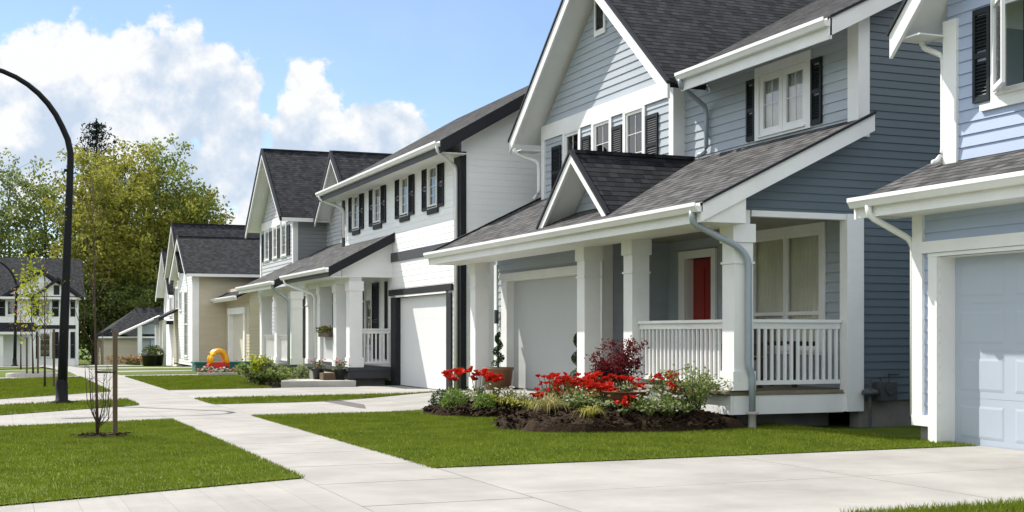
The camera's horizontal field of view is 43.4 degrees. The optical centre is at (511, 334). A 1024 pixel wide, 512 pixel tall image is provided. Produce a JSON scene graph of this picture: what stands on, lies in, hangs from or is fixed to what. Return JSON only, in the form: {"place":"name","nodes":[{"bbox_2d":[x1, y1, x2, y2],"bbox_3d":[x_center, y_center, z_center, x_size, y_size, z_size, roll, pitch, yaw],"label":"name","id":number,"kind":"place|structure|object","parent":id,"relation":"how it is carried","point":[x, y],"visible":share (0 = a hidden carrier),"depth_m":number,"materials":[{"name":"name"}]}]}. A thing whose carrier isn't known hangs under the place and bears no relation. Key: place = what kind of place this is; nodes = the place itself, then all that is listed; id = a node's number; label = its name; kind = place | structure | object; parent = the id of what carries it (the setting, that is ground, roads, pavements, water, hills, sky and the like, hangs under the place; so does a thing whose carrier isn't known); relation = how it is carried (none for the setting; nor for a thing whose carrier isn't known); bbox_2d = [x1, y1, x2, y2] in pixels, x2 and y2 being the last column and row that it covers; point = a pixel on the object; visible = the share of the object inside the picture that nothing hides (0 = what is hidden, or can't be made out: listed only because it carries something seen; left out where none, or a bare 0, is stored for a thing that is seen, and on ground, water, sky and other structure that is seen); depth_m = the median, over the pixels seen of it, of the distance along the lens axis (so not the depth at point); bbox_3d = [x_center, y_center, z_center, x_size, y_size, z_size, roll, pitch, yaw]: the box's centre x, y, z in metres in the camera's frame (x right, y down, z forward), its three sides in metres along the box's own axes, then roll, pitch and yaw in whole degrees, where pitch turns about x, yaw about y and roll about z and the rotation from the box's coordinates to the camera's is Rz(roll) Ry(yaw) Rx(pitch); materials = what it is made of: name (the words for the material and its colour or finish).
{"place":"outdoors","nodes":[
{"label":"outdoors","id":0,"kind":"place"},
{"bbox_2d":[0,370,74,376],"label":"lawn","id":1,"kind":"structure","parent":0,"point":[2,373],"depth_m":48.84,"materials":[{"name":"green plant"}]},
{"bbox_2d":[5,372,57,377],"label":"slab","id":2,"kind":"object","parent":1,"relation":"on","point":[25,375],"visible":0.75,"depth_m":41.50,"materials":[{"name":"concrete"}]},
{"bbox_2d":[12,247,53,373],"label":"sapling","id":3,"kind":"object","parent":2,"relation":"on","point":[35,280],"visible":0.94,"depth_m":42.08,"materials":[{"name":"green plant"}]},
{"bbox_2d":[0,258,84,366],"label":"house","id":4,"kind":"structure","parent":0,"point":[53,277],"depth_m":103.99,"materials":[{"name":"white paint"}]},
{"bbox_2d":[6,299,18,315],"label":"window","id":5,"kind":"structure","parent":4,"relation":"in","point":[10,306],"depth_m":103.15,"materials":[{"name":"white paint"}]},
{"bbox_2d":[38,332,51,358],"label":"window","id":6,"kind":"structure","parent":4,"relation":"in","point":[41,344],"depth_m":104.37,"materials":[{"name":"white glass"}]},
{"bbox_2d":[0,376,110,398],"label":"lawn","id":7,"kind":"structure","parent":0,"point":[44,395],"depth_m":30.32,"materials":[{"name":"green plant"}]},
{"bbox_2d":[33,259,54,385],"bbox_3d":[-12.148,-0.290,33.285,0.576,3.337,0.485,0,0,-35],"label":"sapling","id":8,"kind":"object","parent":7,"relation":"on","point":[45,333],"visible":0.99,"depth_m":33.34,"materials":[{"name":"green plant"}]},
{"bbox_2d":[0,398,138,414],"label":"grass","id":9,"kind":"structure","parent":0,"point":[39,407],"depth_m":24.25,"materials":[{"name":"green plant"}]},
{"bbox_2d":[87,367,191,371],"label":"path","id":10,"kind":"structure","parent":0,"point":[149,370],"depth_m":59.36,"materials":[{"name":"concrete"}]},
{"bbox_2d":[97,368,191,370],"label":"lawn","id":11,"kind":"structure","parent":0,"point":[106,369],"depth_m":54.37,"materials":[{"name":"plant"}]},
{"bbox_2d":[0,417,304,504],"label":"lawn","id":12,"kind":"structure","parent":0,"point":[142,484],"depth_m":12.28,"materials":[{"name":"green plant"}]},
{"bbox_2d":[69,432,130,437],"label":"soil","id":13,"kind":"structure","parent":12,"relation":"on","point":[100,434],"depth_m":16.51,"materials":[{"name":"brown soil"}]},
{"bbox_2d":[53,172,132,434],"bbox_3d":[-5.435,-0.460,16.578,1.063,3.567,1.227,0,0,-22],"label":"sapling","id":14,"kind":"object","parent":13,"relation":"on","point":[97,418],"visible":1,"depth_m":16.54,"materials":[{"name":"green plant"}]},
{"bbox_2d":[94,332,117,434],"bbox_3d":[-5.245,0.684,16.616,0.291,1.420,0.089,0,0,-26],"label":"stake","id":15,"kind":"object","parent":13,"relation":"on","point":[115,382],"visible":0.84,"depth_m":16.64,"materials":[{"name":"brown wood"}]},
{"bbox_2d":[118,371,231,374],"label":"lawn","id":16,"kind":"structure","parent":0,"point":[164,372],"depth_m":46.55,"materials":[{"name":"green plant"}]},
{"bbox_2d":[206,348,229,369],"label":"toy car","id":17,"kind":"object","parent":16,"relation":"on","point":[225,358],"visible":0.84,"depth_m":45.78,"materials":[{"name":"yellow plastic"}]},
{"bbox_2d":[191,361,253,370],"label":"sandbox","id":18,"kind":"object","parent":16,"relation":"on","point":[197,364],"visible":0.43,"depth_m":48.91,"materials":[{"name":"teal plastic"}]},
{"bbox_2d":[125,374,271,389],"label":"grass","id":19,"kind":"structure","parent":0,"point":[180,382],"depth_m":36.55,"materials":[{"name":"green plant"}]},
{"bbox_2d":[0,0,560,335],"label":"sky","id":20,"kind":"structure","parent":0,"point":[233,80],"materials":[{"name":"blue"}]},
{"bbox_2d":[170,385,438,399],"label":"driveway","id":21,"kind":"structure","parent":0,"point":[214,393],"depth_m":31.06,"materials":[{"name":"concrete"}]},
{"bbox_2d":[36,365,578,511],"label":"pavement","id":22,"kind":"structure","parent":0,"point":[373,480],"depth_m":12.94,"materials":[{"name":"concrete"}]},
{"bbox_2d":[195,389,466,403],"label":"grass","id":23,"kind":"structure","parent":0,"point":[260,399],"depth_m":27.09,"materials":[{"name":"green plant"}]},
{"bbox_2d":[215,389,563,414],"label":"driveway","id":24,"kind":"structure","parent":0,"point":[402,402],"depth_m":24.39,"materials":[{"name":"concrete"}]},
{"bbox_2d":[482,367,513,389],"bbox_3d":[-0.291,0.935,27.289,0.673,0.460,0.673,0,0,-22],"label":"plant pot","id":25,"kind":"object","parent":24,"relation":"on","point":[507,373],"visible":0.7,"depth_m":27.04,"materials":[{"name":"ceramic"}]},
{"bbox_2d":[491,331,504,367],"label":"spiral topiary","id":26,"kind":"object","parent":25,"relation":"on","point":[496,352],"visible":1,"depth_m":27.26,"materials":[{"name":"green plant"}]},
{"bbox_2d":[0,347,959,505],"bbox_3d":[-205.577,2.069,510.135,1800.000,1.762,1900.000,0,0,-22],"label":"ground","id":27,"kind":"structure","parent":0,"point":[840,421],"depth_m":18.75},
{"bbox_2d":[0,262,17,365],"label":"street lamp","id":28,"kind":"object","parent":27,"relation":"on","point":[14,363],"visible":0.97,"depth_m":82.03,"materials":[{"name":"metal"}]},
{"bbox_2d":[9,280,29,368],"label":"sapling","id":29,"kind":"object","parent":27,"relation":"on","point":[21,299],"visible":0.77,"depth_m":56.08,"materials":[{"name":"green plant"}]},
{"bbox_2d":[0,148,61,258],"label":"leafy tree","id":30,"kind":"object","parent":27,"relation":"on","point":[10,174],"visible":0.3,"depth_m":126.86,"materials":[{"name":"green plant"}]},
{"bbox_2d":[0,158,95,262],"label":"leafy tree","id":31,"kind":"object","parent":27,"relation":"on","point":[41,236],"visible":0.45,"depth_m":124.42,"materials":[{"name":"green plant"}]},
{"bbox_2d":[0,392,121,404],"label":"driveway apron","id":32,"kind":"object","parent":27,"relation":"on","point":[75,397],"visible":0.59,"depth_m":27.65,"materials":[{"name":"concrete"}]},
{"bbox_2d":[0,405,166,425],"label":"driveway apron","id":33,"kind":"object","parent":27,"relation":"on","point":[127,413],"visible":0.71,"depth_m":21.27,"materials":[{"name":"concrete"}]},
{"bbox_2d":[43,118,124,291],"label":"conifer","id":34,"kind":"object","parent":27,"relation":"on","point":[96,125],"visible":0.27,"depth_m":139.93,"materials":[{"name":"green plant"}]},
{"bbox_2d":[38,147,167,364],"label":"leafy tree","id":35,"kind":"object","parent":27,"relation":"on","point":[118,267],"visible":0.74,"depth_m":119.21,"materials":[{"name":"green plant"}]},
{"bbox_2d":[79,275,150,364],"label":"understorey tree","id":36,"kind":"object","parent":27,"relation":"on","point":[88,324],"visible":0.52,"depth_m":115.77,"materials":[{"name":"green plant"}]},
{"bbox_2d":[79,261,163,364],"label":"understorey tree","id":37,"kind":"object","parent":27,"relation":"on","point":[129,287],"visible":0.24,"depth_m":118.72,"materials":[{"name":"green plant"}]},
{"bbox_2d":[92,308,163,364],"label":"bungalow","id":38,"kind":"object","parent":27,"relation":"on","point":[135,328],"visible":0.4,"depth_m":108.06,"materials":[{"name":"beige paint"}]},
{"bbox_2d":[50,138,206,296],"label":"leafy tree","id":39,"kind":"object","parent":27,"relation":"on","point":[141,179],"visible":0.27,"depth_m":125.14,"materials":[{"name":"green plant"}]},
{"bbox_2d":[102,270,163,313],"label":"understorey tree","id":40,"kind":"object","parent":27,"relation":"on","point":[138,294],"visible":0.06,"depth_m":118.46,"materials":[{"name":"green plant"}]},
{"bbox_2d":[86,133,231,284],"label":"leafy tree","id":41,"kind":"object","parent":27,"relation":"on","point":[176,191],"visible":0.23,"depth_m":128.85,"materials":[{"name":"green plant"}]},
{"bbox_2d":[153,249,179,365],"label":"gabled house","id":42,"kind":"structure","parent":27,"relation":"on","point":[165,290],"depth_m":77.39,"materials":[{"name":"white paint"}]},
{"bbox_2d":[0,479,372,511],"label":"driveway apron","id":43,"kind":"object","parent":27,"relation":"on","point":[298,495],"visible":1,"depth_m":10.08,"materials":[{"name":"concrete"}]},
{"bbox_2d":[145,186,234,289],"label":"leafy tree","id":44,"kind":"object","parent":27,"relation":"on","point":[191,198],"visible":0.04,"depth_m":128.24,"materials":[{"name":"green plant"}]},
{"bbox_2d":[154,223,259,365],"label":"cream house","id":45,"kind":"structure","parent":27,"relation":"on","point":[209,268],"depth_m":66.82,"materials":[{"name":"white paint"}]},
{"bbox_2d":[183,289,187,358],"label":"window","id":46,"kind":"structure","parent":45,"relation":"in","point":[185,356],"depth_m":68.35,"materials":[{"name":"white paint"}]},
{"bbox_2d":[233,315,242,360],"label":"garage door","id":47,"kind":"structure","parent":45,"relation":"in","point":[237,319],"depth_m":64.38,"materials":[{"name":"beige"}]},
{"bbox_2d":[281,379,355,387],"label":"landing slab","id":48,"kind":"structure","parent":27,"relation":"on","point":[291,383],"depth_m":33.73,"materials":[{"name":"concrete"}]},
{"bbox_2d":[235,148,435,371],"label":"grey house","id":49,"kind":"structure","parent":27,"relation":"on","point":[293,221],"depth_m":48.50,"materials":[{"name":"white paint"}]},
{"bbox_2d":[272,226,276,259],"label":"window","id":50,"kind":"structure","parent":49,"relation":"in","point":[274,230],"depth_m":51.92,"materials":[{"name":"white glass"}]},
{"bbox_2d":[280,223,286,257],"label":"window","id":51,"kind":"structure","parent":49,"relation":"in","point":[282,227],"depth_m":50.43,"materials":[{"name":"white glass"}]},
{"bbox_2d":[279,85,540,389],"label":"white house","id":52,"kind":"structure","parent":27,"relation":"on","point":[401,311],"depth_m":33.51,"materials":[{"name":"paint"}]},
{"bbox_2d":[364,284,371,348],"bbox_3d":[-4.127,-0.505,37.296,0.175,1.850,0.830,0,0,-22],"label":"window","id":53,"kind":"structure","parent":52,"relation":"in","point":[366,303],"depth_m":37.59,"materials":[{"name":"white paint"}]},
{"bbox_2d":[372,186,381,229],"bbox_3d":[-3.777,-3.630,36.428,0.175,1.300,0.840,0,0,-22],"label":"window","id":54,"kind":"structure","parent":52,"relation":"in","point":[376,191],"depth_m":36.61,"materials":[{"name":"white paint"}]},
{"bbox_2d":[401,294,453,389],"bbox_3d":[-2.201,0.210,32.805,0.060,2.380,4.160,0,0,-22],"label":"garage door","id":55,"kind":"structure","parent":52,"relation":"in","point":[423,318],"depth_m":32.87,"materials":[{"name":"white"}]},
{"bbox_2d":[427,166,437,214],"bbox_3d":[-1.927,-3.630,31.837,0.175,1.300,0.840,0,0,-22],"label":"window","id":56,"kind":"structure","parent":52,"relation":"in","point":[433,210],"depth_m":32.08,"materials":[{"name":"white paint"}]},
{"bbox_2d":[423,0,942,427],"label":"blue house","id":57,"kind":"structure","parent":27,"relation":"on","point":[709,168],"depth_m":20.81,"materials":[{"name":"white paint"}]},
{"bbox_2d":[514,275,576,392],"bbox_3d":[0.839,0.025,26.009,0.060,2.320,4.120,0,0,-22],"label":"garage door","id":58,"kind":"structure","parent":57,"relation":"in","point":[545,310],"depth_m":26.41,"materials":[{"name":"white metal"}]},
{"bbox_2d":[562,124,608,164],"bbox_3d":[1.556,-3.685,27.635,0.695,1.850,1.200,0,0,-22],"label":"window","id":59,"kind":"structure","parent":57,"relation":"in","point":[566,136],"depth_m":27.56,"materials":[{"name":"white paint"}]},
{"bbox_2d":[591,112,641,152],"bbox_3d":[2.102,-3.685,26.280,0.695,1.850,1.220,0,0,-22],"label":"window","id":60,"kind":"structure","parent":57,"relation":"in","point":[595,127],"depth_m":26.18,"materials":[{"name":"white paint"}]},
{"bbox_2d":[622,105,645,153],"bbox_3d":[2.395,-3.660,24.857,0.175,1.360,0.920,0,0,-22],"label":"window","id":61,"kind":"structure","parent":57,"relation":"in","point":[627,134],"depth_m":25.14,"materials":[{"name":"white paint"}]},
{"bbox_2d":[693,258,710,377],"bbox_3d":[3.491,-0.282,23.018,0.057,2.145,0.918,0,0,-22],"label":"front door","id":62,"kind":"structure","parent":57,"relation":"in","point":[701,267],"depth_m":23.15,"materials":[{"name":"red paint"}]},
{"bbox_2d":[754,50,811,141],"bbox_3d":[4.349,-3.780,20.545,0.175,1.200,1.560,0,0,-22],"label":"window","id":63,"kind":"structure","parent":57,"relation":"in","point":[781,97],"depth_m":20.52,"materials":[{"name":"white paint"}]},
{"bbox_2d":[753,222,825,354],"bbox_3d":[4.618,-0.665,20.572,0.695,2.410,2.390,0,0,-22],"label":"window","id":64,"kind":"structure","parent":57,"relation":"in","point":[789,268],"depth_m":20.42,"materials":[{"name":"white glass"}]},
{"bbox_2d":[861,372,899,427],"bbox_3d":[5.368,0.964,18.680,0.662,0.812,0.280,0,0,-22],"label":"gas meter","id":65,"kind":"object","parent":57,"relation":"attached to","point":[882,391],"visible":1,"depth_m":18.59,"materials":[{"name":"grey metal"}]},
{"bbox_2d":[847,0,1023,450],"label":"pale blue house","id":66,"kind":"structure","parent":27,"relation":"on","point":[959,199],"depth_m":15.35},
{"bbox_2d":[955,252,1023,450],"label":"garage door","id":67,"kind":"structure","parent":66,"relation":"in","point":[989,289],"depth_m":14.97,"materials":[{"name":"paint"}]},
{"bbox_2d":[990,0,1023,102],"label":"window","id":68,"kind":"structure","parent":66,"relation":"in","point":[1004,92],"depth_m":15.15,"materials":[{"name":"white paint"}]},
{"bbox_2d":[251,399,974,467],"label":"lawn","id":69,"kind":"structure","parent":0,"point":[606,458],"depth_m":15.12,"materials":[{"name":"green plant"}]},
{"bbox_2d":[421,399,534,416],"bbox_3d":[-0.413,1.230,21.470,2.032,0.291,2.373,0,0,-22],"label":"mulch bed","id":70,"kind":"object","parent":69,"relation":"on","point":[468,410],"visible":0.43,"depth_m":20.83,"materials":[{"name":"brown soil"}]},
{"bbox_2d":[441,367,464,391],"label":"flower plant","id":71,"kind":"object","parent":70,"relation":"on","point":[449,375],"visible":0.55,"depth_m":22.16,"materials":[{"name":"red plant"}]},
{"bbox_2d":[439,388,467,407],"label":"shrub","id":72,"kind":"object","parent":70,"relation":"on","point":[453,399],"visible":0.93,"depth_m":21.22,"materials":[{"name":"green plant"}]},
{"bbox_2d":[465,366,489,397],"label":"flower plant","id":73,"kind":"object","parent":70,"relation":"on","point":[479,373],"visible":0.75,"depth_m":21.91,"materials":[{"name":"red plant"}]},
{"bbox_2d":[472,392,496,407],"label":"shrub","id":74,"kind":"object","parent":70,"relation":"on","point":[479,401],"visible":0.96,"depth_m":20.88,"materials":[{"name":"green plant"}]},
{"bbox_2d":[483,372,502,399],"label":"flower plant","id":75,"kind":"object","parent":70,"relation":"on","point":[492,377],"visible":0.73,"depth_m":21.52,"materials":[{"name":"red plant"}]},
{"bbox_2d":[492,403,747,432],"bbox_3d":[1.452,1.160,18.254,3.454,0.408,2.573,0,0,-22],"label":"mulch bed","id":76,"kind":"object","parent":69,"relation":"on","point":[562,419],"visible":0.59,"depth_m":17.41,"materials":[{"name":"brown soil"}]},
{"bbox_2d":[521,392,570,412],"bbox_3d":[0.489,0.969,17.820,0.793,0.329,0.818,0,0,-22],"label":"grass tuft","id":77,"kind":"object","parent":76,"relation":"on","point":[549,404],"visible":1,"depth_m":17.76,"materials":[{"name":"plant"}]},
{"bbox_2d":[535,372,572,404],"bbox_3d":[0.626,0.840,18.736,0.515,0.586,0.537,0,0,-22],"label":"flower plant","id":78,"kind":"object","parent":76,"relation":"on","point":[557,380],"visible":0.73,"depth_m":18.71,"materials":[{"name":"red plant"}]},
{"bbox_2d":[552,386,597,407],"bbox_3d":[0.974,0.898,17.974,0.638,0.358,0.712,0,0,-37],"label":"flower plant","id":79,"kind":"object","parent":76,"relation":"on","point":[578,402],"visible":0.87,"depth_m":17.95,"materials":[{"name":"green plant"}]},
{"bbox_2d":[560,374,594,397],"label":"flower plant","id":80,"kind":"object","parent":76,"relation":"on","point":[565,378],"visible":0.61,"depth_m":18.60,"materials":[{"name":"red plant"}]},
{"bbox_2d":[572,404,608,420],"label":"grass tuft","id":81,"kind":"object","parent":76,"relation":"on","point":[591,411],"visible":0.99,"depth_m":17.33,"materials":[{"name":"yellow plant"}]},
{"bbox_2d":[578,379,613,399],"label":"flower plant","id":82,"kind":"object","parent":76,"relation":"on","point":[589,382],"visible":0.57,"depth_m":18.30,"materials":[{"name":"red plant"}]},
{"bbox_2d":[587,370,614,397],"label":"flower plant","id":83,"kind":"object","parent":76,"relation":"on","point":[605,378],"visible":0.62,"depth_m":18.72,"materials":[{"name":"red plant"}]},
{"bbox_2d":[585,383,617,402],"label":"flower plant","id":84,"kind":"object","parent":76,"relation":"on","point":[600,387],"visible":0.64,"depth_m":18.18,"materials":[{"name":"red plant"}]},
{"bbox_2d":[584,335,649,389],"bbox_3d":[1.569,0.603,19.127,0.882,1.200,0.674,0,0,-22],"label":"japanese maple","id":85,"kind":"object","parent":76,"relation":"on","point":[620,364],"visible":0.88,"depth_m":19.06,"materials":[{"name":"red plant"}]},
{"bbox_2d":[603,390,649,406],"bbox_3d":[1.597,0.929,18.002,0.680,0.270,0.680,0,0,-22],"label":"planter bowl","id":86,"kind":"object","parent":76,"relation":"on","point":[618,395],"visible":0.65,"depth_m":17.77,"materials":[{"name":"brown metal"}]},
{"bbox_2d":[614,374,640,391],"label":"flower plant","id":87,"kind":"object","parent":86,"relation":"in","point":[629,379],"visible":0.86,"depth_m":18.04,"materials":[{"name":"red plant"}]},
{"bbox_2d":[618,391,676,414],"bbox_3d":[1.888,0.943,17.547,0.749,0.348,0.568,0,0,35],"label":"flower plant","id":88,"kind":"object","parent":76,"relation":"on","point":[642,403],"visible":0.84,"depth_m":17.52,"materials":[{"name":"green plant"}]},
{"bbox_2d":[650,370,679,399],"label":"flower plant","id":89,"kind":"object","parent":76,"relation":"on","point":[658,375],"visible":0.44,"depth_m":18.23,"materials":[{"name":"red plant"}]},
{"bbox_2d":[649,392,694,415],"bbox_3d":[2.134,0.971,17.598,0.649,0.344,0.647,0,0,-22],"label":"flower plant","id":90,"kind":"object","parent":76,"relation":"on","point":[665,402],"visible":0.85,"depth_m":17.55,"materials":[{"name":"green plant"}]},
{"bbox_2d":[651,361,739,411],"bbox_3d":[2.559,0.765,17.884,1.225,0.778,0.844,0,0,-22],"label":"shrub","id":91,"kind":"object","parent":76,"relation":"on","point":[697,392],"visible":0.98,"depth_m":17.79,"materials":[{"name":"green plant"}]},
{"bbox_2d":[668,370,723,409],"bbox_3d":[2.571,0.804,18.132,0.685,0.697,0.826,0,0,-22],"label":"shrub","id":92,"kind":"object","parent":76,"relation":"on","point":[704,377],"visible":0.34,"depth_m":18.12,"materials":[{"name":"green plant"}]},
{"bbox_2d":[437,446,1023,511],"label":"driveway","id":93,"kind":"structure","parent":0,"point":[823,482],"depth_m":11.53,"materials":[{"name":"concrete"}]},
{"bbox_2d":[717,329,762,379],"bbox_3d":[3.691,0.277,20.786,0.585,1.050,0.610,0,0,-22],"label":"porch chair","id":94,"kind":"object","parent":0,"point":[755,339],"visible":0.12,"depth_m":20.82,"materials":[{"name":"grey wood"}]},
{"bbox_2d":[754,341,800,387],"bbox_3d":[3.854,0.456,19.531,0.750,0.692,0.750,0,0,-22],"label":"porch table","id":95,"kind":"object","parent":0,"point":[761,361],"visible":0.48,"depth_m":19.27,"materials":[{"name":"grey wood"}]},
{"bbox_2d":[840,496,1023,511],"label":"grass","id":96,"kind":"structure","parent":0,"point":[1013,506],"depth_m":9.43,"materials":[{"name":"green plant"}]},
{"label":"lawn","id":97,"kind":"structure","parent":0,"visible":0},
{"bbox_2d":[233,359,261,382],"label":"shrub","id":98,"kind":"object","parent":97,"relation":"on","point":[245,370],"visible":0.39,"depth_m":35.90,"materials":[{"name":"green plant"}]},
{"bbox_2d":[239,381,280,386],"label":"soil","id":99,"kind":"structure","parent":97,"relation":"on","point":[272,385],"depth_m":34.89,"materials":[{"name":"brown soil"}]},
{"bbox_2d":[244,352,273,383],"bbox_3d":[-6.874,0.952,34.953,0.808,0.939,0.927,0,0,-22],"label":"shrub","id":100,"kind":"object","parent":99,"relation":"on","point":[257,364],"visible":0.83,"depth_m":34.86,"materials":[{"name":"green plant"}]},
{"bbox_2d":[246,369,273,385],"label":"shrub","id":101,"kind":"object","parent":99,"relation":"on","point":[261,377],"visible":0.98,"depth_m":34.10,"materials":[{"name":"green plant"}]},
{"bbox_2d":[256,356,286,383],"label":"shrub","id":102,"kind":"object","parent":99,"relation":"on","point":[276,367],"visible":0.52,"depth_m":34.92,"materials":[{"name":"green plant"}]},
{"bbox_2d":[265,366,293,386],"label":"shrub","id":103,"kind":"object","parent":99,"relation":"on","point":[283,375],"visible":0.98,"depth_m":34.26,"materials":[{"name":"green plant"}]},
{"bbox_2d":[288,364,311,378],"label":"shrub","id":104,"kind":"object","parent":99,"relation":"on","point":[300,374],"visible":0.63,"depth_m":37.30,"materials":[{"name":"green plant"}]},
{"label":"soil","id":105,"kind":"structure","parent":0,"visible":0},
{"bbox_2d":[0,68,73,403],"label":"street lamp","id":106,"kind":"object","parent":105,"relation":"on","point":[61,394],"visible":0.94,"depth_m":25.38,"materials":[{"name":"metal"}]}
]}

